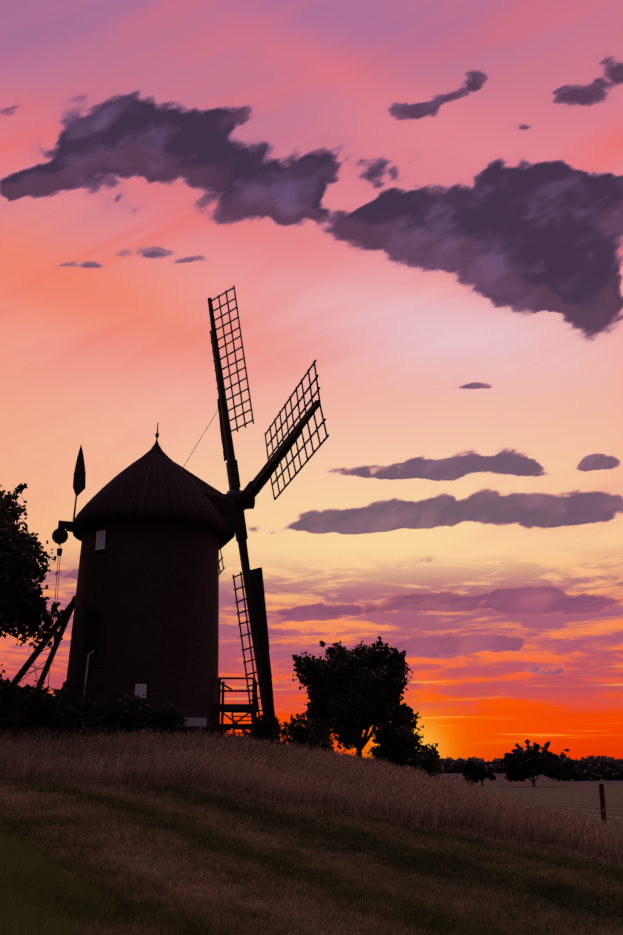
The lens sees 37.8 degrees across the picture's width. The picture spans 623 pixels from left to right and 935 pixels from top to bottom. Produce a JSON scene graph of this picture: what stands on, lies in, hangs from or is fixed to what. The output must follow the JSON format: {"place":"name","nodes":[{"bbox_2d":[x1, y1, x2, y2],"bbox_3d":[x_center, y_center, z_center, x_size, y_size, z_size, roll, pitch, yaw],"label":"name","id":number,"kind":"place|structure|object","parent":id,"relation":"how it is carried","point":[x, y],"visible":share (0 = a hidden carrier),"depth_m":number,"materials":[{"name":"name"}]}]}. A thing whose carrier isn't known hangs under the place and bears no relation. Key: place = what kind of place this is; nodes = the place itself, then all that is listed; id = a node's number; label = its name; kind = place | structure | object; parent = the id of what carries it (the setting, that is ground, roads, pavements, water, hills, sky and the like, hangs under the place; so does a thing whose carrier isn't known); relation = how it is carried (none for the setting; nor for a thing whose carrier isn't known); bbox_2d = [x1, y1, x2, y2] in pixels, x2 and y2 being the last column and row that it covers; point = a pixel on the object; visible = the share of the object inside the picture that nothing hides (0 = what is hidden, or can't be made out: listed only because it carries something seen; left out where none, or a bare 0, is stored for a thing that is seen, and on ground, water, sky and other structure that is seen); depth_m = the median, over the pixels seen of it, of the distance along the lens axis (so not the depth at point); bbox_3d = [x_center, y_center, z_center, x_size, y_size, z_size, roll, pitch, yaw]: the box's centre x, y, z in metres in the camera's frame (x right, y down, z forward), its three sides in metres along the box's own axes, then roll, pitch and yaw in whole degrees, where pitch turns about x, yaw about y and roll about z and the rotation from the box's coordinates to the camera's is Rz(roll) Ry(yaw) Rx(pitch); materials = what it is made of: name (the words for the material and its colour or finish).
{"place":"outdoors","nodes":[
{"label":"outdoors","id":0,"kind":"place"},
{"bbox_2d":[63,520,220,741],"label":"windmill tower","id":1,"kind":"structure","parent":0,"point":[146,616],"depth_m":32.42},
{"bbox_2d":[10,595,258,743],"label":"wooden supports","id":2,"kind":"object","parent":1,"relation":"attached to","point":[252,708],"visible":0.65,"depth_m":33.12,"materials":[{"name":"brown wood"}]},
{"bbox_2d":[47,285,328,734],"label":"windmill cap sails","id":3,"kind":"object","parent":1,"relation":"on","point":[155,482],"visible":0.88,"depth_m":34.80},
{"bbox_2d":[0,774,622,934],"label":"lawn grass","id":4,"kind":"structure","parent":0,"point":[319,866],"depth_m":12.08,"materials":[{"name":"green plant"}]},
{"bbox_2d":[0,741,622,934],"bbox_3d":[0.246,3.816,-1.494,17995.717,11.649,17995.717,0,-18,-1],"label":"ground","id":5,"kind":"structure","parent":0,"point":[547,790],"depth_m":20.99,"materials":[{"name":"plant"}]},
{"bbox_2d":[0,483,66,651],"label":"tree","id":6,"kind":"object","parent":5,"relation":"on","point":[23,603],"visible":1,"depth_m":30.38,"materials":[{"name":"black plant"}]},
{"bbox_2d":[0,827,118,934],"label":"grass","id":7,"kind":"structure","parent":5,"relation":"on","point":[37,897],"depth_m":7.97,"materials":[{"name":"green plant"}]},
{"bbox_2d":[0,664,187,741],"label":"bushes","id":8,"kind":"object","parent":5,"relation":"on","point":[21,707],"visible":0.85,"depth_m":29.70,"materials":[{"name":"black plant"}]},
{"bbox_2d":[0,723,622,866],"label":"tall grass","id":9,"kind":"structure","parent":5,"relation":"on","point":[263,772],"depth_m":21.99,"materials":[{"name":"brown plant"}]},
{"bbox_2d":[242,713,448,780],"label":"bushes","id":10,"kind":"object","parent":5,"relation":"on","point":[406,748],"visible":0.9,"depth_m":37.61,"materials":[{"name":"black plant"}]},
{"bbox_2d":[292,636,423,757],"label":"tree","id":11,"kind":"object","parent":5,"relation":"on","point":[353,694],"visible":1,"depth_m":40.34,"materials":[{"name":"black plant"}]},
{"bbox_2d":[461,760,495,785],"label":"tree","id":12,"kind":"object","parent":5,"relation":"on","point":[473,771],"visible":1,"depth_m":202.45,"materials":[{"name":"black plant"}]},
{"bbox_2d":[371,756,622,762],"bbox_3d":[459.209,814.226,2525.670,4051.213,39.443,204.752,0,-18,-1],"label":"wood","id":13,"kind":"object","parent":5,"relation":"on","point":[494,759],"visible":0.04,"depth_m":2511.35,"materials":[{"name":"black plant"}]},
{"bbox_2d":[401,758,622,772],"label":"trees","id":14,"kind":"object","parent":5,"relation":"on","point":[600,767],"visible":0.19,"depth_m":843.89,"materials":[{"name":"plant"}]},
{"bbox_2d":[438,754,622,770],"bbox_3d":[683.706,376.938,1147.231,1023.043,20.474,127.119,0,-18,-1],"label":"wood","id":15,"kind":"object","parent":5,"relation":"on","point":[496,764],"visible":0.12,"depth_m":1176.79,"materials":[{"name":"black plant"}]},
{"bbox_2d":[497,739,577,785],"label":"tree","id":16,"kind":"object","parent":5,"relation":"on","point":[521,764],"visible":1,"depth_m":193.05,"materials":[{"name":"black plant"}]},
{"bbox_2d":[550,767,622,780],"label":"hedge","id":17,"kind":"object","parent":5,"relation":"on","point":[597,775],"visible":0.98,"depth_m":533.23,"materials":[{"name":"plant"}]},
{"bbox_2d":[599,784,606,832],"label":"fence posts","id":18,"kind":"object","parent":5,"relation":"on","point":[602,799],"visible":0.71,"depth_m":22.85,"materials":[{"name":"brown wood"}]},
{"bbox_2d":[0,0,622,761],"label":"sky","id":19,"kind":"structure","parent":0,"point":[420,202],"materials":[{"name":"pink"}]}
]}

